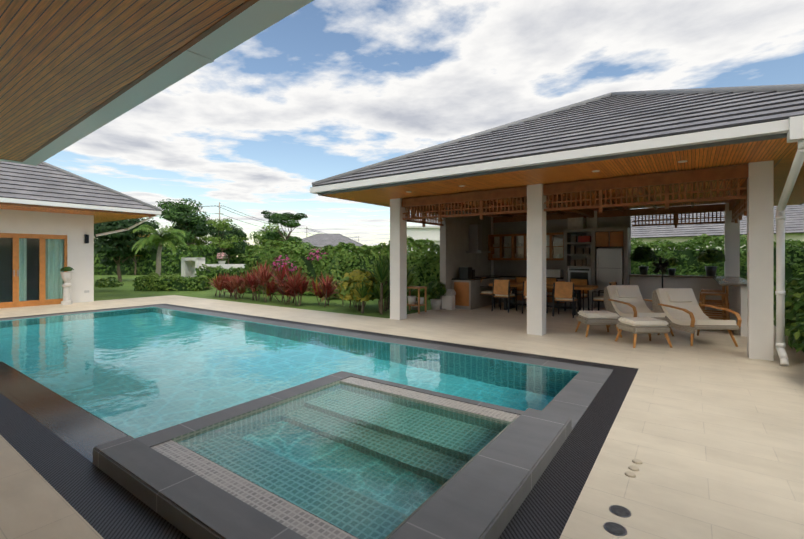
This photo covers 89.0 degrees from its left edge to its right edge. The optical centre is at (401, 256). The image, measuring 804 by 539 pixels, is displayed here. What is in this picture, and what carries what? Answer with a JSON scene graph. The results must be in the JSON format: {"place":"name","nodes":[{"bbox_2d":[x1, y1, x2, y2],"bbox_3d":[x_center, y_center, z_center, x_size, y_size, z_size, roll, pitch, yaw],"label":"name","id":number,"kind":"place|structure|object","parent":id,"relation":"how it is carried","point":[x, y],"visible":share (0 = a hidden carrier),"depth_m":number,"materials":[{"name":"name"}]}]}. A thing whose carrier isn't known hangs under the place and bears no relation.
{"place":"outdoors","nodes":[
{"label":"outdoors","id":0,"kind":"place"},
{"bbox_2d":[0,209,93,302],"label":"house walls","id":1,"kind":"structure","parent":0,"point":[75,228],"depth_m":13.77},
{"bbox_2d":[0,233,66,307],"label":"door frame","id":2,"kind":"object","parent":1,"relation":"in","point":[42,300],"visible":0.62,"depth_m":13.09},
{"bbox_2d":[0,238,63,302],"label":"glass door panes","id":3,"kind":"structure","parent":2,"relation":"in","point":[28,269],"depth_m":12.95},
{"bbox_2d":[0,161,160,210],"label":"house roof","id":4,"kind":"structure","parent":1,"relation":"on","point":[43,181],"depth_m":12.99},
{"bbox_2d":[0,204,148,222],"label":"roof soffit","id":5,"kind":"structure","parent":4,"relation":"attached to","point":[99,217],"depth_m":13.47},
{"bbox_2d":[0,197,154,223],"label":"roof fascia","id":6,"kind":"structure","parent":4,"relation":"attached to","point":[16,204],"depth_m":12.57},
{"bbox_2d":[0,197,160,236],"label":"gutter","id":7,"kind":"object","parent":6,"relation":"attached to","point":[46,203],"visible":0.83,"depth_m":12.77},
{"bbox_2d":[0,307,578,437],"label":"pool water","id":8,"kind":"structure","parent":0,"point":[136,373],"depth_m":5.90,"materials":[{"name":"teal liquid"}]},
{"bbox_2d":[0,295,803,538],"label":"deck paving","id":9,"kind":"structure","parent":0,"point":[707,429],"depth_m":3.67,"materials":[{"name":"stone"}]},
{"bbox_2d":[0,361,127,462],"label":"pool edge","id":10,"kind":"object","parent":9,"relation":"on","point":[83,432],"visible":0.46,"depth_m":4.05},
{"bbox_2d":[60,272,72,304],"bbox_3d":[-10.952,1.027,13.358,0.331,1.060,0.340,0,0,35],"label":"pedestal planter","id":11,"kind":"object","parent":9,"relation":"on","point":[66,278],"visible":1,"depth_m":13.28,"materials":[{"name":"stone"}]},
{"bbox_2d":[0,307,579,435],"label":"pool shell","id":12,"kind":"object","parent":9,"relation":"in","point":[293,328],"visible":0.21,"depth_m":6.95,"materials":[{"name":"tile"}]},
{"bbox_2d":[0,305,612,429],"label":"pool coping","id":13,"kind":"object","parent":12,"relation":"on","point":[575,396],"visible":0.42,"depth_m":5.97,"materials":[{"name":"stone"}]},
{"bbox_2d":[93,408,571,538],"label":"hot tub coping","id":14,"kind":"object","parent":13,"relation":"on","point":[484,493],"visible":0.77,"depth_m":2.54,"materials":[{"name":"stone"}]},
{"bbox_2d":[172,380,515,538],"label":"jacuzzi shell","id":15,"kind":"object","parent":14,"relation":"on","point":[279,402],"visible":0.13,"depth_m":3.70},
{"bbox_2d":[135,371,523,446],"bbox_3d":[-0.498,1.670,3.608,2.430,0.375,2.450,0,0,35],"label":"hot tub ledge","id":16,"kind":"object","parent":15,"relation":"on","point":[160,436],"visible":0.21,"depth_m":4.08,"materials":[{"name":"stone"}]},
{"bbox_2d":[151,377,519,538],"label":"mosaic tile strip","id":17,"kind":"object","parent":15,"relation":"attached to","point":[300,521],"visible":0.23,"depth_m":2.73,"materials":[{"name":"tile"}]},
{"bbox_2d":[175,382,509,538],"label":"hot tub water","id":18,"kind":"structure","parent":15,"relation":"in","point":[360,462],"depth_m":3.18,"materials":[{"name":"teal liquid"}]},
{"bbox_2d":[0,304,637,538],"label":"drain grate","id":19,"kind":"object","parent":9,"relation":"in","point":[102,503],"visible":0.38,"depth_m":2.96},
{"bbox_2d":[407,286,426,313],"bbox_3d":[0.345,1.197,11.494,0.600,0.720,0.400,0,0,35],"label":"garden side table","id":20,"kind":"object","parent":9,"relation":"on","point":[418,304],"visible":0.62,"depth_m":11.38,"materials":[{"name":"brown wood"}]},
{"bbox_2d":[407,296,440,309],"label":"plant pots","id":21,"kind":"object","parent":9,"relation":"on","point":[435,304],"visible":0.85,"depth_m":11.94,"materials":[{"name":"stone"}]},
{"bbox_2d":[426,279,446,297],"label":"potted fern","id":22,"kind":"object","parent":21,"relation":"in","point":[437,290],"visible":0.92,"depth_m":11.89,"materials":[{"name":"green plant"}]},
{"bbox_2d":[442,295,454,309],"bbox_3d":[1.375,1.347,12.137,0.340,0.420,0.260,0,0,35],"label":"kitchen bin body","id":23,"kind":"object","parent":9,"relation":"on","point":[448,302],"visible":0.79,"depth_m":12.03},
{"bbox_2d":[491,280,516,312],"bbox_3d":[2.936,1.117,11.721,0.540,0.882,0.557,0,0,40],"label":"chair","id":24,"kind":"object","parent":9,"relation":"on","point":[508,298],"visible":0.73,"depth_m":11.67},
{"bbox_2d":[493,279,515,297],"bbox_3d":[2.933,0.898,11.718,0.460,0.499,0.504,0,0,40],"label":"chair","id":25,"kind":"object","parent":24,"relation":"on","point":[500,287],"visible":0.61,"depth_m":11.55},
{"bbox_2d":[452,277,563,309],"bbox_3d":[3.470,1.127,12.866,2.620,0.860,3.050,0,0,35],"label":"kitchen counter body","id":26,"kind":"object","parent":9,"relation":"on","point":[477,299],"visible":0.21,"depth_m":12.56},
{"bbox_2d":[459,267,489,278],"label":"kitchen appliances","id":27,"kind":"object","parent":26,"relation":"on","point":[466,272],"visible":1,"depth_m":12.36,"materials":[{"name":"black plastic"}]},
{"bbox_2d":[452,275,563,280],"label":"countertop","id":28,"kind":"structure","parent":26,"relation":"on","point":[493,276],"depth_m":13.05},
{"bbox_2d":[454,279,564,305],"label":"kitchen counter doors","id":29,"kind":"structure","parent":26,"relation":"attached to","point":[461,289],"depth_m":12.22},
{"bbox_2d":[546,269,562,276],"bbox_3d":[4.951,0.537,13.289,0.450,0.240,0.350,0,0,35],"label":"white kitchen appliance","id":30,"kind":"object","parent":26,"relation":"on","point":[553,273],"visible":0.86,"depth_m":13.15,"materials":[{"name":"white plastic"}]},
{"bbox_2d":[440,208,630,309],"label":"kitchen walls","id":31,"kind":"structure","parent":9,"relation":"on","point":[454,242],"depth_m":13.20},
{"bbox_2d":[466,224,490,252],"bbox_3d":[2.483,-0.583,13.289,0.520,0.920,0.760,0,0,35],"label":"range hood","id":32,"kind":"object","parent":31,"relation":"attached to","point":[475,238],"visible":1,"depth_m":13.21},
{"bbox_2d":[488,232,563,259],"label":"kitchen upper cabinets","id":33,"kind":"object","parent":31,"relation":"attached to","point":[490,242],"visible":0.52,"depth_m":14.03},
{"bbox_2d":[502,235,562,257],"bbox_3d":[4.321,-0.333,13.675,2.065,0.760,0.001,0,0,35],"label":"kitchen cabinet glass","id":34,"kind":"object","parent":31,"relation":"attached to","point":[557,246],"visible":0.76,"depth_m":13.85,"materials":[{"name":"white"}]},
{"bbox_2d":[504,287,580,314],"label":"dining table legs","id":35,"kind":"object","parent":9,"relation":"on","point":[513,303],"visible":0.5,"depth_m":11.48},
{"bbox_2d":[489,282,597,289],"bbox_3d":[4.011,0.832,11.743,2.800,0.070,1.000,0,0,35],"label":"dining table","id":36,"kind":"object","parent":35,"relation":"on","point":[576,287],"visible":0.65,"depth_m":11.18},
{"bbox_2d":[310,115,803,365],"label":"gutter","id":37,"kind":"object","parent":9,"relation":"on","point":[792,128],"visible":0.96,"depth_m":5.92,"materials":[{"name":"metal"}]},
{"bbox_2d":[552,283,578,317],"bbox_3d":[4.306,1.117,10.752,0.540,0.882,0.557,0,0,36],"label":"chair","id":38,"kind":"object","parent":9,"relation":"on","point":[577,300],"visible":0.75,"depth_m":10.70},
{"bbox_2d":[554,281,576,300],"bbox_3d":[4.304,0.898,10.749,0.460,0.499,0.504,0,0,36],"label":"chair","id":39,"kind":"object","parent":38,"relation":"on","point":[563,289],"visible":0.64,"depth_m":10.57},
{"bbox_2d":[390,160,773,360],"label":"pavilion columns","id":40,"kind":"structure","parent":9,"relation":"on","point":[760,262],"depth_m":8.10,"materials":[{"name":"paint"}]},
{"bbox_2d":[312,84,803,186],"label":"pavilion roof","id":41,"kind":"structure","parent":40,"relation":"on","point":[615,118],"depth_m":7.48,"materials":[{"name":"tile"}]},
{"bbox_2d":[318,133,803,214],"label":"roof fascia","id":42,"kind":"structure","parent":41,"relation":"attached to","point":[738,141],"depth_m":6.21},
{"bbox_2d":[327,138,797,216],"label":"ceiling","id":43,"kind":"structure","parent":41,"relation":"attached to","point":[776,150],"depth_m":7.27,"materials":[{"name":"wood"}]},
{"bbox_2d":[402,164,748,222],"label":"pavilion beams","id":44,"kind":"structure","parent":40,"relation":"on","point":[694,176],"depth_m":8.70,"materials":[{"name":"wood"}]},
{"bbox_2d":[403,178,746,227],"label":"wooden lattice trim","id":45,"kind":"structure","parent":44,"relation":"attached to","point":[739,210],"depth_m":8.19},
{"bbox_2d":[564,227,629,307],"bbox_3d":[5.997,0.347,12.629,1.780,2.420,0.620,0,0,35],"label":"tall kitchen unit","id":46,"kind":"object","parent":9,"relation":"on","point":[568,243],"visible":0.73,"depth_m":12.44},
{"bbox_2d":[568,217,585,228],"bbox_3d":[5.530,-1.043,12.947,0.450,0.360,0.400,0,0,35],"label":"kitchen carton on top","id":47,"kind":"object","parent":46,"relation":"on","point":[577,223],"visible":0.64,"depth_m":12.78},
{"bbox_2d":[568,267,590,284],"bbox_3d":[5.633,0.627,12.868,0.670,0.580,0.550,0,0,35],"label":"oven","id":48,"kind":"object","parent":46,"relation":"in","point":[578,275],"depth_m":12.64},
{"bbox_2d":[596,231,622,246],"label":"kitchen cabinets","id":49,"kind":"object","parent":46,"relation":"in","point":[602,239],"visible":1,"depth_m":12.13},
{"bbox_2d":[597,249,623,307],"bbox_3d":[6.308,0.642,12.366,0.690,1.770,0.590,0,0,35],"label":"refrigerator","id":50,"kind":"object","parent":9,"relation":"on","point":[610,265],"visible":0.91,"depth_m":12.18,"materials":[{"name":"silver metal"}]},
{"bbox_2d":[605,505,629,534],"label":"deck skimmer lids","id":51,"kind":"object","parent":9,"relation":"in","point":[614,528],"visible":1,"depth_m":2.37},
{"bbox_2d":[625,459,642,477],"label":"deck nozzles","id":52,"kind":"object","parent":9,"relation":"on","point":[632,468],"visible":0.98,"depth_m":2.98,"materials":[{"name":"beige"}]},
{"bbox_2d":[604,287,664,319],"bbox_3d":[4.930,1.007,8.597,0.720,0.660,1.346,0,0,0],"label":"wicker lounger","id":53,"kind":"object","parent":9,"relation":"on","point":[609,307],"visible":0.23,"depth_m":9.05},
{"bbox_2d":[607,285,665,316],"bbox_3d":[4.930,0.945,8.564,0.660,0.624,1.250,0,0,0],"label":"lounger cushion","id":54,"kind":"object","parent":53,"relation":"on","point":[631,294],"visible":0.79,"depth_m":8.89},
{"bbox_2d":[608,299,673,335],"bbox_3d":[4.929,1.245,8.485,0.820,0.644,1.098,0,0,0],"label":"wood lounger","id":55,"kind":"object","parent":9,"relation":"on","point":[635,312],"visible":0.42,"depth_m":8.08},
{"bbox_2d":[615,329,672,347],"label":"footstool legs","id":56,"kind":"object","parent":9,"relation":"on","point":[635,338],"visible":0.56,"depth_m":7.03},
{"bbox_2d":[616,322,669,333],"bbox_3d":[4.277,1.257,7.268,0.660,0.120,0.560,0,0,-3],"label":"footstool","id":57,"kind":"object","parent":56,"relation":"on","point":[643,329],"visible":0.77,"depth_m":7.02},
{"bbox_2d":[618,317,667,325],"bbox_3d":[4.277,1.152,7.268,0.620,0.090,0.520,0,0,-3],"label":"ottoman cushion","id":58,"kind":"object","parent":57,"relation":"on","point":[641,321],"visible":1,"depth_m":7.11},
{"bbox_2d":[651,257,668,287],"bbox_3d":[7.279,0.785,11.428,0.440,1.545,0.490,0,0,-26],"label":"standing fan","id":59,"kind":"object","parent":9,"relation":"on","point":[661,266],"visible":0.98,"depth_m":11.36},
{"bbox_2d":[630,276,746,336],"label":"half wall","id":60,"kind":"structure","parent":9,"relation":"on","point":[737,296],"depth_m":11.32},
{"bbox_2d":[630,246,656,262],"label":"potted plant","id":61,"kind":"object","parent":60,"relation":"on","point":[640,254],"visible":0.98,"depth_m":11.98,"materials":[{"name":"green plant"}]},
{"bbox_2d":[629,274,746,286],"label":"countertop","id":62,"kind":"structure","parent":60,"relation":"on","point":[734,281],"depth_m":9.93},
{"bbox_2d":[639,266,716,275],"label":"plant pots","id":63,"kind":"object","parent":62,"relation":"on","point":[709,270],"visible":1,"depth_m":11.68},
{"bbox_2d":[696,248,725,263],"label":"potted plant","id":64,"kind":"object","parent":60,"relation":"on","point":[713,255],"visible":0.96,"depth_m":11.07,"materials":[{"name":"green plant"}]},
{"bbox_2d":[652,290,738,333],"bbox_3d":[5.453,1.007,7.695,0.720,0.660,1.346,0,0,3],"label":"wicker lounger","id":65,"kind":"object","parent":9,"relation":"on","point":[657,308],"visible":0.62,"depth_m":7.26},
{"bbox_2d":[656,288,736,325],"bbox_3d":[5.452,0.945,7.662,0.660,0.624,1.250,0,0,3],"label":"lounger cushion","id":66,"kind":"object","parent":65,"relation":"on","point":[684,298],"visible":0.92,"depth_m":7.96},
{"bbox_2d":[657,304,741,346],"bbox_3d":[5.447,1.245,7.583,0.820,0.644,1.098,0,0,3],"label":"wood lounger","id":67,"kind":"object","parent":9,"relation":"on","point":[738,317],"visible":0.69,"depth_m":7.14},
{"bbox_2d":[699,281,729,319],"bbox_3d":[6.722,1.038,8.822,0.516,1.042,0.516,0,0,30],"label":"bar stool","id":68,"kind":"object","parent":9,"relation":"on","point":[725,315],"visible":0.69,"depth_m":8.73,"materials":[{"name":"brown wood"}]},
{"bbox_2d":[407,226,439,254],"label":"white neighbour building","id":69,"kind":"structure","parent":0,"point":[432,233],"depth_m":32.89,"materials":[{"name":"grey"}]},
{"bbox_2d":[44,0,803,256],"label":"sky","id":70,"kind":"structure","parent":0,"point":[310,40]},
{"bbox_2d":[64,0,803,245],"bbox_3d":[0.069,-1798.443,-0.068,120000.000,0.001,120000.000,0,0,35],"label":"cloud","id":71,"kind":"structure","parent":0,"point":[511,55],"depth_m":4318.18,"materials":[{"name":"white"}]},
{"bbox_2d":[94,275,791,338],"bbox_3d":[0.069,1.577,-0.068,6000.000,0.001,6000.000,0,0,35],"label":"lawn","id":72,"kind":"structure","parent":0,"point":[308,302],"depth_m":15.46,"materials":[{"name":"green plant"}]},
{"bbox_2d":[94,277,122,287],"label":"round shrub","id":73,"kind":"object","parent":72,"relation":"on","point":[113,283],"visible":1,"depth_m":18.64,"materials":[{"name":"green plant"}]},
{"bbox_2d":[94,217,167,281],"bbox_3d":[-17.693,-0.821,26.138,3.992,4.781,4.334,0,0,35],"label":"tree","id":74,"kind":"object","parent":72,"relation":"on","point":[125,242],"depth_m":25.28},
{"bbox_2d":[94,243,215,274],"bbox_3d":[-32.798,0.022,36.610,30.741,3.431,3.817,0,0,-2],"label":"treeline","id":75,"kind":"object","parent":72,"relation":"on","point":[181,248],"depth_m":35.49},
{"bbox_2d":[131,221,186,275],"bbox_3d":[-14.089,-0.204,23.681,2.819,3.557,2.758,0,0,35],"label":"palm tree","id":76,"kind":"object","parent":72,"relation":"on","point":[165,237],"depth_m":23.52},
{"bbox_2d":[132,272,214,290],"bbox_3d":[-10.748,1.168,19.205,3.680,0.882,1.386,0,0,2],"label":"hedge","id":77,"kind":"object","parent":72,"relation":"on","point":[152,276],"depth_m":18.83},
{"bbox_2d":[156,198,214,245],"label":"tall tree","id":78,"kind":"object","parent":72,"relation":"on","point":[180,214],"depth_m":45.61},
{"bbox_2d":[165,223,213,246],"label":"tree","id":79,"kind":"object","parent":72,"relation":"on","point":[199,241],"visible":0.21,"depth_m":50.71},
{"bbox_2d":[181,258,244,276],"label":"garden wall","id":80,"kind":"structure","parent":72,"relation":"on","point":[189,266],"depth_m":25.34,"materials":[{"name":"white paint"}]},
{"bbox_2d":[210,273,228,296],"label":"cordyline","id":81,"kind":"object","parent":72,"relation":"on","point":[218,286],"visible":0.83,"depth_m":15.82,"materials":[{"name":"red plant"}]},
{"bbox_2d":[194,264,245,282],"bbox_3d":[-9.725,1.019,23.817,5.777,1.230,1.463,0,0,23],"label":"low hedge","id":82,"kind":"object","parent":72,"relation":"on","point":[220,269],"depth_m":23.88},
{"bbox_2d":[196,218,248,260],"bbox_3d":[-17.429,-1.102,39.918,4.102,5.349,4.058,0,0,35],"label":"thin tree","id":83,"kind":"object","parent":72,"relation":"on","point":[225,243],"depth_m":39.48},
{"bbox_2d":[205,223,251,263],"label":"tree behind gate","id":84,"kind":"object","parent":72,"relation":"on","point":[232,232],"depth_m":44.78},
{"bbox_2d":[225,274,248,298],"bbox_3d":[-6.037,1.087,15.049,1.158,0.960,1.130,0,0,35],"label":"cordyline","id":85,"kind":"object","parent":72,"relation":"on","point":[241,289],"visible":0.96,"depth_m":14.95,"materials":[{"name":"red plant"}]},
{"bbox_2d":[235,267,267,300],"bbox_3d":[-5.231,0.953,14.602,1.320,1.220,1.337,0,0,16],"label":"cordyline","id":86,"kind":"object","parent":72,"relation":"on","point":[255,282],"visible":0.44,"depth_m":14.50,"materials":[{"name":"red plant"}]},
{"bbox_2d":[250,262,276,301],"bbox_3d":[-4.709,0.834,14.074,1.276,1.454,1.699,0,0,-12],"label":"cordyline","id":87,"kind":"object","parent":72,"relation":"on","point":[263,275],"visible":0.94,"depth_m":13.89,"materials":[{"name":"red plant"}]},
{"bbox_2d":[249,223,290,245],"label":"tree","id":88,"kind":"object","parent":72,"relation":"on","point":[258,237],"visible":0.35,"depth_m":48.80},
{"bbox_2d":[266,279,285,301],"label":"cordyline","id":89,"kind":"object","parent":72,"relation":"on","point":[273,289],"visible":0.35,"depth_m":14.08,"materials":[{"name":"red plant"}]},
{"bbox_2d":[212,253,355,263],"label":"hedge","id":90,"kind":"object","parent":72,"relation":"on","point":[238,260],"depth_m":48.49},
{"bbox_2d":[271,255,296,279],"bbox_3d":[-4.802,0.730,16.804,1.228,1.659,1.063,0,0,35],"label":"bougainvillea bush","id":91,"kind":"object","parent":72,"relation":"on","point":[292,268],"visible":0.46,"depth_m":16.46,"materials":[{"name":"pink plant"}]},
{"bbox_2d":[261,210,307,242],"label":"clumpy tree","id":92,"kind":"object","parent":72,"relation":"on","point":[283,219],"depth_m":44.17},
{"bbox_2d":[262,258,310,304],"bbox_3d":[-3.824,0.807,13.387,1.652,1.507,1.560,0,0,-26],"label":"cordyline","id":93,"kind":"object","parent":72,"relation":"on","point":[278,277],"visible":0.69,"depth_m":13.25,"materials":[{"name":"red plant"}]},
{"bbox_2d":[264,240,318,272],"bbox_3d":[-4.739,0.399,17.922,3.082,2.330,2.641,0,0,35],"label":"flowering shrub","id":94,"kind":"object","parent":72,"relation":"on","point":[306,246],"visible":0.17,"depth_m":17.12,"materials":[{"name":"green plant"}]},
{"bbox_2d":[276,269,310,305],"bbox_3d":[-3.362,0.941,12.911,1.273,1.240,1.423,0,0,35],"label":"cordyline","id":95,"kind":"object","parent":72,"relation":"on","point":[300,283],"visible":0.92,"depth_m":12.85,"materials":[{"name":"red plant"}]},
{"bbox_2d":[289,270,311,304],"bbox_3d":[-3.314,0.970,13.190,1.196,1.183,1.163,0,0,35],"label":"cordyline","id":96,"kind":"object","parent":72,"relation":"on","point":[297,292],"visible":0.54,"depth_m":13.07,"materials":[{"name":"red plant"}]},
{"bbox_2d":[307,277,325,304],"bbox_3d":[-2.779,1.081,13.370,0.960,0.964,1.102,0,0,35],"label":"cordyline","id":97,"kind":"object","parent":72,"relation":"on","point":[316,287],"visible":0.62,"depth_m":13.25,"materials":[{"name":"red plant"}]},
{"bbox_2d":[313,273,338,306],"bbox_3d":[-2.363,0.984,12.988,1.019,1.162,0.975,0,0,-3],"label":"cordyline","id":98,"kind":"object","parent":72,"relation":"on","point":[329,284],"visible":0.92,"depth_m":12.78,"materials":[{"name":"red plant"}]},
{"bbox_2d":[327,256,343,298],"bbox_3d":[-2.492,0.756,15.204,0.922,1.601,0.975,0,0,35],"label":"conifer shrub","id":99,"kind":"object","parent":72,"relation":"on","point":[335,271],"visible":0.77,"depth_m":15.04,"materials":[{"name":"green plant"}]},
{"bbox_2d":[242,236,439,299],"bbox_3d":[-2.111,0.405,16.580,9.538,2.441,2.019,0,0,18],"label":"tall hedge","id":100,"kind":"object","parent":72,"relation":"on","point":[420,247],"depth_m":15.95,"materials":[{"name":"plant"}]},
{"bbox_2d":[337,268,379,310],"bbox_3d":[-1.209,0.940,11.796,1.377,1.245,1.270,0,0,35],"label":"croton shrub","id":101,"kind":"object","parent":72,"relation":"on","point":[345,291],"visible":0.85,"depth_m":11.41,"materials":[{"name":"yellow plant"}]},
{"bbox_2d":[353,254,417,313],"bbox_3d":[-0.443,0.692,11.590,2.439,1.739,1.801,0,0,-34],"label":"shrub","id":102,"kind":"object","parent":72,"relation":"on","point":[381,271],"visible":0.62,"depth_m":11.22,"materials":[{"name":"green plant"}]},
{"bbox_2d":[631,234,803,299],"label":"hedge","id":103,"kind":"object","parent":72,"relation":"on","point":[798,245],"depth_m":15.51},
{"bbox_2d":[774,272,803,312],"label":"shrub","id":104,"kind":"object","parent":72,"relation":"on","point":[797,280],"visible":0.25,"depth_m":8.91,"materials":[{"name":"green plant"}]},
{"bbox_2d":[774,285,803,322],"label":"bush","id":105,"kind":"object","parent":72,"relation":"on","point":[788,300],"visible":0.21,"depth_m":7.57,"materials":[{"name":"green plant"}]},
{"bbox_2d":[785,314,803,352],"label":"bush","id":106,"kind":"object","parent":72,"relation":"on","point":[796,341],"visible":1,"depth_m":5.88,"materials":[{"name":"green plant"}]},
{"bbox_2d":[785,297,803,336],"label":"bush","id":107,"kind":"object","parent":72,"relation":"on","point":[796,307],"visible":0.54,"depth_m":6.71,"materials":[{"name":"green plant"}]},
{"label":"neighbouring house walls","id":108,"kind":"object","parent":72,"relation":"on","visible":0},
{"bbox_2d":[302,234,362,246],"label":"distant roof","id":109,"kind":"structure","parent":108,"relation":"on","point":[320,240],"depth_m":74.32,"materials":[{"name":"tile"}]},
{"bbox_2d":[323,156,803,206],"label":"roof soffit","id":110,"kind":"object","parent":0,"point":[782,167],"visible":0.44,"depth_m":8.64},
{"bbox_2d":[571,279,586,297],"bbox_3d":[5.049,0.898,11.795,0.460,0.499,0.504,0,0,40],"label":"chair","id":111,"kind":"object","parent":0,"point":[579,281],"visible":0.39,"depth_m":11.89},
{"bbox_2d":[571,235,589,265],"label":"books","id":112,"kind":"object","parent":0,"point":[578,262],"visible":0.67,"depth_m":12.79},
{"bbox_2d":[576,315,619,324],"bbox_3d":[3.913,1.257,8.175,0.660,0.120,0.560,0,0,3],"label":"footstool","id":113,"kind":"object","parent":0,"point":[598,321],"visible":0.65,"depth_m":7.93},
{"bbox_2d":[578,311,618,318],"bbox_3d":[3.913,1.152,8.175,0.620,0.090,0.520,0,0,3],"label":"ottoman cushion","id":114,"kind":"object","parent":113,"relation":"on","point":[597,314],"visible":1,"depth_m":7.96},
{"bbox_2d":[631,233,803,250],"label":"neighbour house walls","id":115,"kind":"structure","parent":0,"point":[797,236],"depth_m":27.52,"materials":[{"name":"white paint"}]},
{"bbox_2d":[631,203,803,238],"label":"neighboring roof","id":116,"kind":"structure","parent":115,"relation":"on","point":[794,220],"depth_m":27.83,"materials":[{"name":"tile"}]},
{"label":"house wall","id":117,"kind":"object","parent":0,"visible":0},
{"bbox_2d":[0,0,247,160],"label":"roof soffit","id":118,"kind":"structure","parent":117,"relation":"on","point":[64,64],"depth_m":2.86,"materials":[{"name":"brown wood"}]},
{"bbox_2d":[0,0,258,161],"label":"roof trim","id":119,"kind":"structure","parent":118,"relation":"attached to","point":[222,21],"depth_m":3.05,"materials":[{"name":"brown wood"}]},
{"bbox_2d":[0,0,313,165],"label":"fascia board","id":120,"kind":"object","parent":119,"relation":"attached to","point":[259,16],"visible":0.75,"depth_m":3.07,"materials":[{"name":"white plastic"}]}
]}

